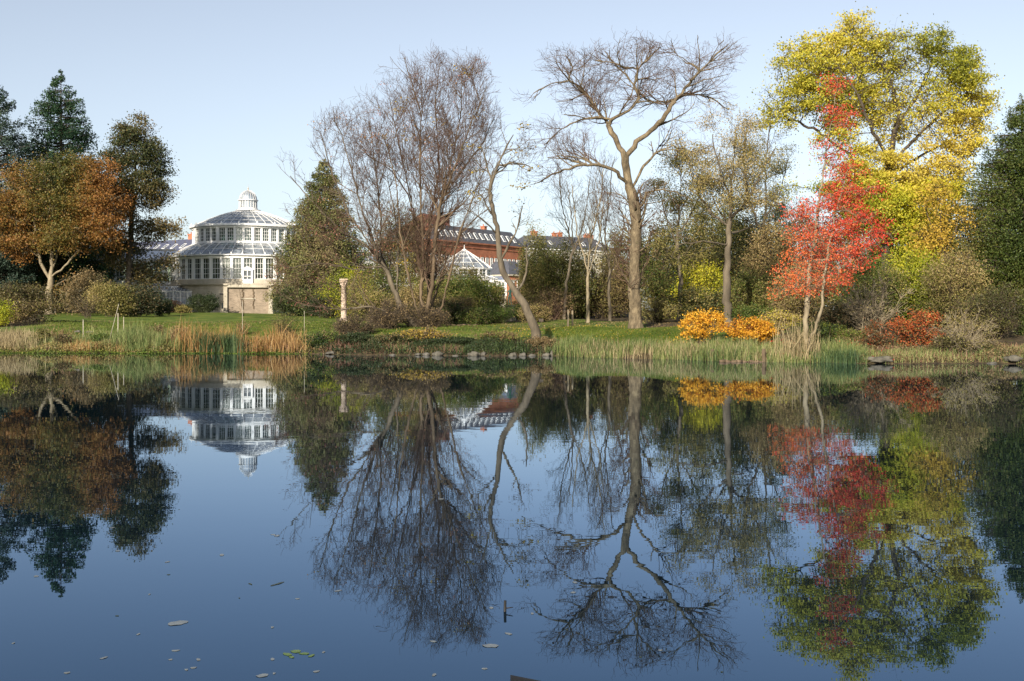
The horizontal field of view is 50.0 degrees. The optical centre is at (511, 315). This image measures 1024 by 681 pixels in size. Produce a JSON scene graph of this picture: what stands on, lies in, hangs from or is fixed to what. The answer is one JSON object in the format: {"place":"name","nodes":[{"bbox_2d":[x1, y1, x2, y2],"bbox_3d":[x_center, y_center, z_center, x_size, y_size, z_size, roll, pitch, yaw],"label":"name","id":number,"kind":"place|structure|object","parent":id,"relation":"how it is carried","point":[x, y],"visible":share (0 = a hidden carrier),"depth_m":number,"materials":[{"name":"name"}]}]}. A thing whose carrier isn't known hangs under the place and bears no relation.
{"place":"outdoors","nodes":[
{"label":"outdoors","id":0,"kind":"place"},
{"bbox_2d":[19,320,517,338],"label":"lawn grass","id":1,"kind":"structure","parent":0,"point":[187,324],"depth_m":102.10,"materials":[{"name":"green plant"}]},
{"bbox_2d":[0,353,1023,680],"bbox_3d":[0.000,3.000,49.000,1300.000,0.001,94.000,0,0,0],"label":"pond water","id":2,"kind":"structure","parent":0,"point":[796,521],"depth_m":16.18,"materials":[{"name":"blue liquid"}]},
{"bbox_2d":[0,348,321,353],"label":"waterline weeds","id":3,"kind":"object","parent":2,"relation":"on","point":[135,352],"visible":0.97,"depth_m":87.98,"materials":[{"name":"green plant"}]},
{"bbox_2d":[540,332,741,360],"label":"pale reeds","id":4,"kind":"object","parent":2,"relation":"in","point":[587,341],"visible":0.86,"depth_m":78.41,"materials":[{"name":"green plant"}]},
{"bbox_2d":[0,311,1023,363],"bbox_3d":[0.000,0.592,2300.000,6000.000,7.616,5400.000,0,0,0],"label":"lawn","id":5,"kind":"structure","parent":0,"point":[213,317],"depth_m":98.95,"materials":[{"name":"plant"}]},
{"bbox_2d":[0,86,44,287],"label":"conifer tree","id":6,"kind":"object","parent":5,"relation":"on","point":[12,273],"visible":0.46,"depth_m":169.62,"materials":[{"name":"green plant"}]},
{"bbox_2d":[0,325,48,349],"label":"dry grass","id":7,"kind":"structure","parent":5,"relation":"on","point":[10,337],"depth_m":90.91,"materials":[{"name":"plant"}]},
{"bbox_2d":[0,278,80,322],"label":"shrub","id":8,"kind":"object","parent":5,"relation":"on","point":[12,291],"visible":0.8,"depth_m":111.49,"materials":[{"name":"green plant"}]},
{"bbox_2d":[0,242,98,312],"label":"shrub","id":9,"kind":"object","parent":5,"relation":"on","point":[55,267],"visible":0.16,"depth_m":174.72,"materials":[{"name":"brown plant"}]},
{"bbox_2d":[1,69,123,312],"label":"conifer tree","id":10,"kind":"object","parent":5,"relation":"on","point":[75,133],"visible":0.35,"depth_m":178.07,"materials":[{"name":"green plant"}]},
{"bbox_2d":[0,146,138,313],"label":"russet tree","id":11,"kind":"object","parent":5,"relation":"on","point":[54,230],"visible":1,"depth_m":162.50,"materials":[{"name":"brown plant"}]},
{"bbox_2d":[55,265,116,315],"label":"shrub","id":12,"kind":"object","parent":5,"relation":"on","point":[75,288],"visible":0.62,"depth_m":158.87,"materials":[{"name":"brown plant"}]},
{"bbox_2d":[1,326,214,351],"bbox_3d":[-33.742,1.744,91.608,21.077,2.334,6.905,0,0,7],"label":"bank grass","id":13,"kind":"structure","parent":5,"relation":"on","point":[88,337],"depth_m":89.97,"materials":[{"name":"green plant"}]},
{"bbox_2d":[80,278,142,316],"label":"shrub","id":14,"kind":"object","parent":5,"relation":"on","point":[107,290],"visible":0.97,"depth_m":149.16,"materials":[{"name":"green plant"}]},
{"bbox_2d":[92,317,180,351],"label":"tall grass","id":15,"kind":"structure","parent":5,"relation":"on","point":[140,331],"depth_m":89.70,"materials":[{"name":"green plant"}]},
{"bbox_2d":[108,280,172,316],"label":"shrub","id":16,"kind":"object","parent":5,"relation":"on","point":[148,298],"visible":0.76,"depth_m":151.13,"materials":[{"name":"green plant"}]},
{"bbox_2d":[89,109,193,314],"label":"oak tree","id":17,"kind":"object","parent":5,"relation":"on","point":[153,162],"visible":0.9,"depth_m":171.50,"materials":[{"name":"green plant"}]},
{"bbox_2d":[137,286,192,312],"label":"lean to greenhouse","id":18,"kind":"object","parent":5,"relation":"on","point":[176,293],"visible":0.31,"depth_m":188.05,"materials":[{"name":"glass"}]},
{"bbox_2d":[117,232,217,280],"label":"slate house","id":19,"kind":"structure","parent":5,"relation":"on","point":[180,243],"depth_m":253.75,"materials":[{"name":"grey glass"}]},
{"bbox_2d":[0,328,358,354],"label":"ground cover","id":20,"kind":"object","parent":5,"relation":"on","point":[168,348],"visible":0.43,"depth_m":89.07,"materials":[{"name":"green plant"}]},
{"bbox_2d":[186,292,219,312],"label":"round bush","id":21,"kind":"object","parent":5,"relation":"on","point":[206,300],"visible":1,"depth_m":177.17,"materials":[{"name":"green plant"}]},
{"bbox_2d":[179,320,251,353],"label":"green iris","id":22,"kind":"object","parent":5,"relation":"on","point":[231,346],"visible":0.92,"depth_m":88.01,"materials":[{"name":"green plant"}]},
{"bbox_2d":[1,187,437,313],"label":"greenhouse","id":23,"kind":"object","parent":5,"relation":"on","point":[245,219],"visible":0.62,"depth_m":189.93,"materials":[{"name":"glass"}]},
{"bbox_2d":[198,239,288,283],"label":"indoor plants","id":24,"kind":"object","parent":23,"relation":"on","point":[216,262],"visible":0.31,"depth_m":199.86,"materials":[{"name":"green plant"}]},
{"bbox_2d":[165,316,301,353],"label":"orange reeds","id":25,"kind":"object","parent":5,"relation":"on","point":[269,340],"visible":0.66,"depth_m":88.43,"materials":[{"name":"plant"}]},
{"bbox_2d":[267,326,312,353],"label":"fringe reeds","id":26,"kind":"object","parent":5,"relation":"on","point":[288,339],"visible":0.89,"depth_m":87.90,"materials":[{"name":"beige plant"}]},
{"bbox_2d":[265,282,318,315],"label":"shrub","id":27,"kind":"object","parent":5,"relation":"on","point":[281,307],"visible":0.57,"depth_m":154.85,"materials":[{"name":"green plant"}]},
{"bbox_2d":[297,290,340,317],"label":"shrub","id":28,"kind":"object","parent":5,"relation":"on","point":[320,300],"visible":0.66,"depth_m":139.48,"materials":[{"name":"green plant"}]},
{"bbox_2d":[263,158,375,316],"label":"conifer tree","id":29,"kind":"object","parent":5,"relation":"on","point":[319,176],"visible":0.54,"depth_m":157.45,"materials":[{"name":"green plant"}]},
{"bbox_2d":[300,330,341,349],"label":"shrub","id":30,"kind":"object","parent":5,"relation":"on","point":[318,338],"visible":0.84,"depth_m":87.54,"materials":[{"name":"green plant"}]},
{"bbox_2d":[260,98,419,326],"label":"bare tree","id":31,"kind":"object","parent":5,"relation":"on","point":[376,253],"visible":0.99,"depth_m":97.56,"materials":[{"name":"brown plant"}]},
{"bbox_2d":[313,260,376,317],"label":"shrub","id":32,"kind":"object","parent":5,"relation":"on","point":[337,279],"visible":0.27,"depth_m":139.24,"materials":[{"name":"green plant"}]},
{"bbox_2d":[330,310,383,334],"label":"bare shrub","id":33,"kind":"object","parent":5,"relation":"on","point":[350,325],"visible":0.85,"depth_m":92.62,"materials":[{"name":"brown plant"}]},
{"bbox_2d":[347,282,392,320],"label":"shrub","id":34,"kind":"object","parent":5,"relation":"on","point":[373,298],"visible":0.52,"depth_m":121.23,"materials":[{"name":"green plant"}]},
{"bbox_2d":[344,260,405,317],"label":"shrub","id":35,"kind":"object","parent":5,"relation":"on","point":[381,284],"visible":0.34,"depth_m":127.56,"materials":[{"name":"green plant"}]},
{"bbox_2d":[359,290,413,328],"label":"bare shrub","id":36,"kind":"object","parent":5,"relation":"on","point":[387,318],"visible":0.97,"depth_m":95.58,"materials":[{"name":"brown plant"}]},
{"bbox_2d":[363,192,426,304],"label":"shrub","id":37,"kind":"object","parent":5,"relation":"on","point":[404,280],"visible":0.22,"depth_m":148.65,"materials":[{"name":"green plant"}]},
{"bbox_2d":[30,319,780,345],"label":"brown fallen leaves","id":38,"kind":"object","parent":5,"relation":"on","point":[623,322],"visible":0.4,"depth_m":101.48,"materials":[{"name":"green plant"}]},
{"bbox_2d":[382,280,449,308],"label":"shrub","id":39,"kind":"object","parent":5,"relation":"on","point":[407,298],"visible":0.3,"depth_m":117.25,"materials":[{"name":"green plant"}]},
{"bbox_2d":[334,43,509,315],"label":"bare tree","id":40,"kind":"object","parent":5,"relation":"on","point":[449,180],"visible":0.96,"depth_m":99.18,"materials":[{"name":"brown plant"}]},
{"bbox_2d":[389,324,456,343],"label":"shrub","id":41,"kind":"object","parent":5,"relation":"on","point":[427,332],"visible":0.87,"depth_m":86.50,"materials":[{"name":"plant"}]},
{"bbox_2d":[405,300,450,327],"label":"bare shrub","id":42,"kind":"object","parent":5,"relation":"on","point":[434,318],"visible":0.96,"depth_m":96.50,"materials":[{"name":"brown plant"}]},
{"bbox_2d":[275,334,581,355],"bbox_3d":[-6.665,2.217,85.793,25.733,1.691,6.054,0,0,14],"label":"dark ground cover","id":43,"kind":"object","parent":5,"relation":"on","point":[481,342],"visible":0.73,"depth_m":84.38,"materials":[{"name":"green plant"}]},
{"bbox_2d":[429,299,471,323],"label":"shrub","id":44,"kind":"object","parent":5,"relation":"on","point":[448,307],"visible":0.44,"depth_m":107.40,"materials":[{"name":"green plant"}]},
{"bbox_2d":[405,270,499,308],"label":"shrub","id":45,"kind":"object","parent":5,"relation":"on","point":[474,287],"visible":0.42,"depth_m":129.36,"materials":[{"name":"green plant"}]},
{"bbox_2d":[381,214,524,283],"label":"brick building","id":46,"kind":"structure","parent":5,"relation":"on","point":[484,246],"depth_m":257.52,"materials":[{"name":"brick"}]},
{"bbox_2d":[443,255,492,303],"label":"shrub","id":47,"kind":"object","parent":5,"relation":"on","point":[467,273],"visible":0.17,"depth_m":147.39,"materials":[{"name":"green plant"}]},
{"bbox_2d":[438,246,506,306],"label":"greenhouse","id":48,"kind":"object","parent":5,"relation":"on","point":[470,258],"visible":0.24,"depth_m":168.22,"materials":[{"name":"glass"}]},
{"bbox_2d":[454,305,497,324],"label":"shrub","id":49,"kind":"object","parent":5,"relation":"on","point":[473,316],"visible":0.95,"depth_m":105.50,"materials":[{"name":"green plant"}]},
{"bbox_2d":[482,276,510,314],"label":"shrub","id":50,"kind":"object","parent":5,"relation":"on","point":[500,295],"visible":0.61,"depth_m":133.44,"materials":[{"name":"green plant"}]},
{"bbox_2d":[474,297,520,322],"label":"shrub","id":51,"kind":"object","parent":5,"relation":"on","point":[500,317],"visible":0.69,"depth_m":111.49,"materials":[{"name":"green plant"}]},
{"bbox_2d":[451,109,548,338],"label":"bare tree","id":52,"kind":"object","parent":5,"relation":"on","point":[528,314],"visible":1,"depth_m":85.81,"materials":[{"name":"brown plant"}]},
{"bbox_2d":[486,261,523,304],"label":"brick annex","id":53,"kind":"object","parent":5,"relation":"on","point":[510,266],"visible":0.09,"depth_m":233.99,"materials":[{"name":"stone"}]},
{"bbox_2d":[506,215,555,308],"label":"shrub","id":54,"kind":"object","parent":5,"relation":"on","point":[531,249],"visible":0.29,"depth_m":133.75,"materials":[{"name":"green plant"}]},
{"bbox_2d":[512,301,554,322],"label":"shrub","id":55,"kind":"object","parent":5,"relation":"on","point":[539,311],"visible":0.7,"depth_m":109.43,"materials":[{"name":"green plant"}]},
{"bbox_2d":[532,286,578,319],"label":"shrub","id":56,"kind":"object","parent":5,"relation":"on","point":[557,306],"visible":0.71,"depth_m":117.67,"materials":[{"name":"brown plant"}]},
{"bbox_2d":[512,224,606,318],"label":"shrub","id":57,"kind":"object","parent":5,"relation":"on","point":[548,270],"visible":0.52,"depth_m":124.64,"materials":[{"name":"green plant"}]},
{"bbox_2d":[518,229,613,285],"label":"pale building","id":58,"kind":"structure","parent":5,"relation":"on","point":[552,239],"depth_m":310.79,"materials":[{"name":"white paint"}]},
{"bbox_2d":[542,157,595,318],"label":"slender tree","id":59,"kind":"object","parent":5,"relation":"on","point":[571,254],"visible":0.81,"depth_m":117.99,"materials":[{"name":"grey plant"}]},
{"bbox_2d":[568,147,618,322],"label":"slender tree","id":60,"kind":"object","parent":5,"relation":"on","point":[597,206],"visible":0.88,"depth_m":107.90,"materials":[{"name":"brown plant"}]},
{"bbox_2d":[583,143,626,320],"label":"slender tree","id":61,"kind":"object","parent":5,"relation":"on","point":[609,288],"visible":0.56,"depth_m":111.93,"materials":[{"name":"grey plant"}]},
{"bbox_2d":[572,235,641,318],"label":"shrub","id":62,"kind":"object","parent":5,"relation":"on","point":[601,307],"visible":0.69,"depth_m":126.84,"materials":[{"name":"green plant"}]},
{"bbox_2d":[594,224,658,311],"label":"woodland tree","id":63,"kind":"object","parent":5,"relation":"on","point":[625,238],"visible":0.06,"depth_m":174.52,"materials":[{"name":"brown plant"}]},
{"bbox_2d":[510,27,747,328],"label":"bare tree","id":64,"kind":"object","parent":5,"relation":"on","point":[635,232],"visible":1,"depth_m":91.70,"materials":[{"name":"brown plant"}]},
{"bbox_2d":[641,297,681,322],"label":"shrub","id":65,"kind":"object","parent":5,"relation":"on","point":[655,315],"visible":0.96,"depth_m":99.48,"materials":[{"name":"green plant"}]},
{"bbox_2d":[641,208,691,303],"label":"woodland tree","id":66,"kind":"object","parent":5,"relation":"on","point":[655,226],"visible":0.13,"depth_m":180.99,"materials":[{"name":"green plant"}]},
{"bbox_2d":[619,215,715,319],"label":"shrub","id":67,"kind":"object","parent":5,"relation":"on","point":[659,283],"visible":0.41,"depth_m":117.06,"materials":[{"name":"green plant"}]},
{"bbox_2d":[541,334,797,362],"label":"straw reeds","id":68,"kind":"object","parent":5,"relation":"on","point":[649,351],"visible":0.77,"depth_m":76.88,"materials":[{"name":"plant"}]},
{"bbox_2d":[634,140,728,321],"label":"twiggy tree","id":69,"kind":"object","parent":5,"relation":"on","point":[669,206],"visible":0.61,"depth_m":107.72,"materials":[{"name":"brown plant"}]},
{"bbox_2d":[664,281,723,321],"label":"shrub","id":70,"kind":"object","parent":5,"relation":"on","point":[690,297],"visible":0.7,"depth_m":103.39,"materials":[{"name":"green plant"}]},
{"bbox_2d":[662,259,733,318],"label":"shrub","id":71,"kind":"object","parent":5,"relation":"on","point":[696,280],"visible":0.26,"depth_m":111.47,"materials":[{"name":"yellow plant"}]},
{"bbox_2d":[675,307,726,344],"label":"shrub","id":72,"kind":"object","parent":5,"relation":"on","point":[704,332],"visible":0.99,"depth_m":78.10,"materials":[{"name":"orange plant"}]},
{"bbox_2d":[674,183,758,307],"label":"shrub","id":73,"kind":"object","parent":5,"relation":"on","point":[700,227],"visible":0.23,"depth_m":131.44,"materials":[{"name":"green plant"}]},
{"bbox_2d":[644,96,796,324],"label":"twiggy tree","id":74,"kind":"object","parent":5,"relation":"on","point":[703,181],"visible":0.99,"depth_m":89.29,"materials":[{"name":"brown plant"}]},
{"bbox_2d":[703,208,785,318],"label":"shrub","id":75,"kind":"object","parent":5,"relation":"on","point":[737,252],"visible":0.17,"depth_m":117.13,"materials":[{"name":"green plant"}]},
{"bbox_2d":[716,314,783,345],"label":"shrub","id":76,"kind":"object","parent":5,"relation":"on","point":[754,329],"visible":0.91,"depth_m":76.06,"materials":[{"name":"orange plant"}]},
{"bbox_2d":[714,261,790,316],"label":"shrub","id":77,"kind":"object","parent":5,"relation":"on","point":[750,289],"visible":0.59,"depth_m":99.43,"materials":[{"name":"green plant"}]},
{"bbox_2d":[723,302,782,325],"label":"shrub","id":78,"kind":"object","parent":5,"relation":"on","point":[754,310],"visible":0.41,"depth_m":89.28,"materials":[{"name":"green plant"}]},
{"bbox_2d":[716,109,822,269],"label":"twiggy tree","id":79,"kind":"object","parent":5,"relation":"on","point":[777,172],"visible":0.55,"depth_m":112.02,"materials":[{"name":"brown plant"}]},
{"bbox_2d":[735,210,806,305],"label":"shrub","id":80,"kind":"object","parent":5,"relation":"on","point":[766,249],"visible":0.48,"depth_m":109.45,"materials":[{"name":"green plant"}]},
{"bbox_2d":[749,190,803,301],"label":"conifer tree","id":81,"kind":"object","parent":5,"relation":"on","point":[780,208],"visible":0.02,"depth_m":144.33,"materials":[{"name":"green plant"}]},
{"bbox_2d":[757,308,802,330],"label":"shrub","id":82,"kind":"object","parent":5,"relation":"on","point":[774,315],"visible":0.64,"depth_m":81.45,"materials":[{"name":"yellow plant"}]},
{"bbox_2d":[690,335,885,363],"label":"green reeds","id":83,"kind":"object","parent":5,"relation":"on","point":[832,347],"visible":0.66,"depth_m":72.21,"materials":[{"name":"green plant"}]},
{"bbox_2d":[755,252,850,324],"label":"shrub","id":84,"kind":"object","parent":5,"relation":"on","point":[795,305],"visible":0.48,"depth_m":95.29,"materials":[{"name":"brown plant"}]},
{"bbox_2d":[773,312,835,362],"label":"tall straw reeds","id":85,"kind":"object","parent":5,"relation":"on","point":[794,345],"visible":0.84,"depth_m":71.30,"materials":[{"name":"beige plant"}]},
{"bbox_2d":[780,319,853,340],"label":"shrub","id":86,"kind":"object","parent":5,"relation":"on","point":[826,331],"visible":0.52,"depth_m":75.95,"materials":[{"name":"green plant"}]},
{"bbox_2d":[766,71,907,350],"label":"red tree","id":87,"kind":"object","parent":5,"relation":"on","point":[846,223],"visible":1,"depth_m":71.63,"materials":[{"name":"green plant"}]},
{"bbox_2d":[809,345,868,363],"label":"dark sedge","id":88,"kind":"object","parent":5,"relation":"on","point":[840,355],"visible":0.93,"depth_m":70.02,"materials":[{"name":"green plant"}]},
{"bbox_2d":[808,300,882,327],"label":"shrub","id":89,"kind":"object","parent":5,"relation":"on","point":[839,316],"visible":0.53,"depth_m":83.76,"materials":[{"name":"green plant"}]},
{"bbox_2d":[824,250,916,326],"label":"shrub","id":90,"kind":"object","parent":5,"relation":"on","point":[865,276],"visible":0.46,"depth_m":91.18,"materials":[{"name":"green plant"}]},
{"bbox_2d":[827,270,919,337],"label":"dead shrub","id":91,"kind":"object","parent":5,"relation":"on","point":[866,312],"visible":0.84,"depth_m":77.90,"materials":[{"name":"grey plant"}]},
{"bbox_2d":[746,1,1007,319],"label":"yellow tree","id":92,"kind":"object","parent":5,"relation":"on","point":[898,205],"visible":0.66,"depth_m":106.37,"materials":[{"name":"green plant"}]},
{"bbox_2d":[855,317,898,346],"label":"shrub","id":93,"kind":"object","parent":5,"relation":"on","point":[875,336],"visible":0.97,"depth_m":73.02,"materials":[{"name":"orange plant"}]},
{"bbox_2d":[879,238,949,325],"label":"shrub","id":94,"kind":"object","parent":5,"relation":"on","point":[914,266],"visible":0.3,"depth_m":93.43,"materials":[{"name":"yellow plant"}]},
{"bbox_2d":[887,305,949,348],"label":"shrub","id":95,"kind":"object","parent":5,"relation":"on","point":[909,328],"visible":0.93,"depth_m":73.08,"materials":[{"name":"red plant"}]},
{"bbox_2d":[824,334,1023,363],"bbox_3d":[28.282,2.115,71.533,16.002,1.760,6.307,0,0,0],"label":"bank grass","id":96,"kind":"structure","parent":5,"relation":"on","point":[919,353],"depth_m":70.37,"materials":[{"name":"green plant"}]},
{"bbox_2d":[909,256,965,325],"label":"shrub","id":97,"kind":"object","parent":5,"relation":"on","point":[919,298],"visible":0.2,"depth_m":91.78,"materials":[{"name":"green plant"}]},
{"bbox_2d":[895,174,985,276],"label":"golden tree","id":98,"kind":"object","parent":5,"relation":"on","point":[940,237],"visible":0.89,"depth_m":99.21,"materials":[{"name":"yellow plant"}]},
{"bbox_2d":[912,231,997,327],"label":"shrub","id":99,"kind":"object","parent":5,"relation":"on","point":[953,286],"visible":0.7,"depth_m":85.34,"materials":[{"name":"green plant"}]},
{"bbox_2d":[923,304,999,353],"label":"twiggy shrub","id":100,"kind":"object","parent":5,"relation":"on","point":[973,342],"visible":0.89,"depth_m":71.70,"materials":[{"name":"grey plant"}]},
{"bbox_2d":[935,93,1023,313],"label":"conifer tree","id":101,"kind":"object","parent":5,"relation":"on","point":[1003,210],"visible":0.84,"depth_m":98.71,"materials":[{"name":"green plant"}]},
{"bbox_2d":[944,278,1023,338],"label":"shrub","id":102,"kind":"object","parent":5,"relation":"on","point":[999,318],"visible":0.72,"depth_m":77.31,"materials":[{"name":"green plant"}]},
{"bbox_2d":[0,0,1023,309],"label":"sky","id":103,"kind":"structure","parent":0,"point":[228,84],"materials":[{"name":"blue"}]},
{"bbox_2d":[540,325,697,344],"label":"lawn grass","id":104,"kind":"structure","parent":0,"point":[655,331],"depth_m":88.03,"materials":[{"name":"green plant"}]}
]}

